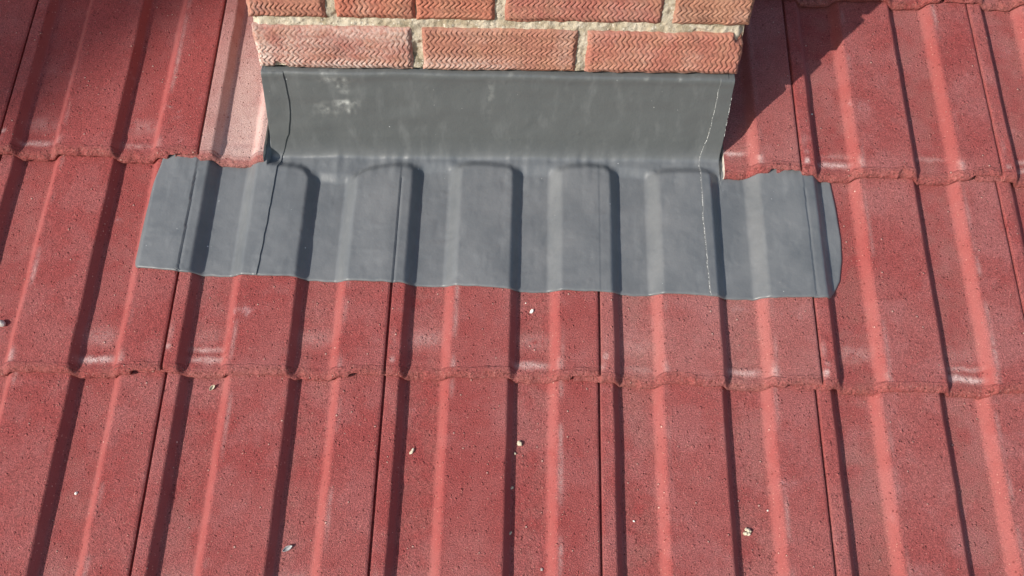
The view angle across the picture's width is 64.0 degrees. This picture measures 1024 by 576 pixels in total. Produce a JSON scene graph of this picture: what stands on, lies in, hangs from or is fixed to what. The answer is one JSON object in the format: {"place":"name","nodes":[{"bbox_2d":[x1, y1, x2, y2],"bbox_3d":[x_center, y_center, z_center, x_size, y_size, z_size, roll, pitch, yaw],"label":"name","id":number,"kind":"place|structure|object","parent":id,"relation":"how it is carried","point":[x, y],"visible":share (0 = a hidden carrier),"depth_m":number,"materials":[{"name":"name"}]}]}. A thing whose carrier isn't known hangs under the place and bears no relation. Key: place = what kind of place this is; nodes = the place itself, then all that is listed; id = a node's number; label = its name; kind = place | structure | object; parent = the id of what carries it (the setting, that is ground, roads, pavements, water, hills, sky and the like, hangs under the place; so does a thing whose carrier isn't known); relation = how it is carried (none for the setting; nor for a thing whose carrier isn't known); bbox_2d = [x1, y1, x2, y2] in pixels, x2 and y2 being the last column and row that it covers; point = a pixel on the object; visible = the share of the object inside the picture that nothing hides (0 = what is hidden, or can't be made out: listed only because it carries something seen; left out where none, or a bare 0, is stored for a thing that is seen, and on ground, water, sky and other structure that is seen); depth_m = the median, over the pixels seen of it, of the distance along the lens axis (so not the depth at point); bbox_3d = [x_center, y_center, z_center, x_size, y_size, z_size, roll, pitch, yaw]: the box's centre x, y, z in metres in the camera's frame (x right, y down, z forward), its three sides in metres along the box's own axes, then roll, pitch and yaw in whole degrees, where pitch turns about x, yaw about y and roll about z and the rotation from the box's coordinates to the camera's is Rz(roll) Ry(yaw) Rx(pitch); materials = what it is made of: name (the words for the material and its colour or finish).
{"place":"outdoors","nodes":[
{"label":"outdoors","id":0,"kind":"place"},
{"label":"roof underlay","id":1,"kind":"structure","parent":0,"visible":0},
{"bbox_2d":[246,0,754,73],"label":"chimney","id":2,"kind":"object","parent":1,"relation":"on","point":[669,36],"visible":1,"depth_m":1.11,"materials":[{"name":"brick"}]},
{"label":"roof tile","id":3,"kind":"object","parent":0,"visible":0},
{"bbox_2d":[0,371,165,575],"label":"roof tile","id":4,"kind":"object","parent":3,"relation":"on","point":[64,437],"visible":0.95,"depth_m":1.09,"materials":[{"name":"red concrete"}]},
{"bbox_2d":[0,154,177,378],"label":"roof tile","id":5,"kind":"object","parent":4,"relation":"on","point":[82,296],"visible":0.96,"depth_m":1.17,"materials":[{"name":"red concrete"}]},
{"bbox_2d":[0,320,5,326],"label":"pebble","id":6,"kind":"object","parent":5,"relation":"on","point":[2,323],"visible":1,"depth_m":1.15,"materials":[{"name":"grey stone"}]},
{"bbox_2d":[0,0,225,163],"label":"roof tile","id":7,"kind":"object","parent":5,"relation":"on","point":[126,81],"visible":1,"depth_m":1.27,"materials":[{"name":"red concrete"}]},
{"label":"roof tile","id":8,"kind":"object","parent":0,"visible":0},
{"bbox_2d":[130,372,383,575],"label":"roof tile","id":9,"kind":"object","parent":8,"relation":"on","point":[252,475],"visible":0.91,"depth_m":1.09,"materials":[{"name":"red concrete"}]},
{"bbox_2d":[137,272,390,380],"bbox_3d":[-0.342,-0.016,1.182,0.339,0.029,0.302,2,69,0],"label":"roof tile","id":10,"kind":"object","parent":9,"relation":"on","point":[294,328],"visible":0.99,"depth_m":1.15,"materials":[{"name":"red concrete"}]},
{"bbox_2d":[282,545,291,551],"bbox_3d":[-0.290,0.337,1.061,0.014,0.003,0.006,-29,92,-10],"label":"dry flake","id":11,"kind":"object","parent":9,"relation":"on","point":[287,548],"visible":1,"depth_m":1.06,"materials":[{"name":"white"}]},
{"label":"roof tile","id":12,"kind":"object","parent":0,"visible":0},
{"bbox_2d":[368,376,599,575],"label":"roof tile","id":13,"kind":"object","parent":12,"relation":"on","point":[448,501],"visible":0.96,"depth_m":1.09,"materials":[{"name":"red concrete"}]},
{"bbox_2d":[370,282,598,383],"bbox_3d":[-0.042,-0.012,1.184,0.329,0.029,0.302,2,69,0],"label":"roof tile","id":14,"kind":"object","parent":13,"relation":"on","point":[443,333],"visible":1,"depth_m":1.15,"materials":[{"name":"red concrete"}]},
{"label":"roof tile","id":15,"kind":"object","parent":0,"visible":0},
{"bbox_2d":[598,383,834,575],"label":"roof tile","id":16,"kind":"object","parent":15,"relation":"on","point":[696,480],"visible":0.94,"depth_m":1.09,"materials":[{"name":"red concrete"}]},
{"bbox_2d":[574,291,821,391],"bbox_3d":[0.258,-0.002,1.183,0.339,0.029,0.302,2,69,0],"label":"roof tile","id":17,"kind":"object","parent":16,"relation":"on","point":[656,341],"visible":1,"depth_m":1.15,"materials":[{"name":"red concrete"}]},
{"bbox_2d":[135,65,841,300],"bbox_3d":[-0.025,-0.167,1.179,1.028,0.138,0.336,2,72,0],"label":"flashing","id":18,"kind":"object","parent":17,"relation":"on","point":[531,181],"visible":0.99,"depth_m":1.20,"materials":[{"name":"grey metal"}]},
{"bbox_2d":[175,0,268,167],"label":"roof tile","id":19,"kind":"object","parent":18,"relation":"on","point":[235,130],"visible":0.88,"depth_m":1.26,"materials":[{"name":"red concrete"}]},
{"bbox_2d":[721,0,800,179],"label":"roof tile","id":20,"kind":"object","parent":18,"relation":"on","point":[760,136],"visible":0.77,"depth_m":1.26,"materials":[{"name":"red concrete"}]},
{"bbox_2d":[743,528,751,535],"bbox_3d":[0.308,0.319,1.075,0.011,0.006,0.011,2,72,0],"label":"lichen lump","id":21,"kind":"object","parent":16,"relation":"on","point":[748,530],"visible":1,"depth_m":1.07,"materials":[{"name":"beige plant"}]},
{"label":"roof tile","id":22,"kind":"object","parent":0,"visible":0},
{"bbox_2d":[815,389,1023,575],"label":"roof tile","id":23,"kind":"object","parent":22,"relation":"on","point":[923,484],"visible":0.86,"depth_m":1.09,"materials":[{"name":"red concrete"}]},
{"bbox_2d":[794,176,1023,399],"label":"roof tile","id":24,"kind":"object","parent":23,"relation":"on","point":[925,298],"visible":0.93,"depth_m":1.17,"materials":[{"name":"red concrete"}]},
{"bbox_2d":[776,0,1001,185],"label":"roof tile","id":25,"kind":"object","parent":24,"relation":"on","point":[880,90],"visible":1,"depth_m":1.28,"materials":[{"name":"red concrete"}]},
{"bbox_2d":[794,0,940,9],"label":"roof tile","id":26,"kind":"object","parent":25,"relation":"on","point":[906,4],"visible":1,"depth_m":1.33,"materials":[{"name":"red concrete"}]},
{"label":"roof tile","id":27,"kind":"object","parent":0,"visible":0},
{"bbox_2d":[995,181,1023,393],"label":"roof tile","id":28,"kind":"object","parent":27,"relation":"on","point":[1011,199],"visible":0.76,"depth_m":1.21,"materials":[{"name":"red concrete"}]},
{"bbox_2d":[965,3,1023,187],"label":"roof tile","id":29,"kind":"object","parent":28,"relation":"on","point":[998,38],"visible":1,"depth_m":1.29,"materials":[{"name":"red concrete"}]},
{"bbox_2d":[944,0,1023,11],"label":"roof tile","id":30,"kind":"object","parent":29,"relation":"on","point":[999,5],"visible":1,"depth_m":1.33,"materials":[{"name":"red concrete"}]},
{"label":"roof tile","id":31,"kind":"object","parent":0,"visible":0},
{"bbox_2d":[0,0,38,132],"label":"roof tile","id":32,"kind":"object","parent":31,"relation":"on","point":[16,18],"visible":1,"depth_m":1.29,"materials":[{"name":"red concrete"}]}
]}

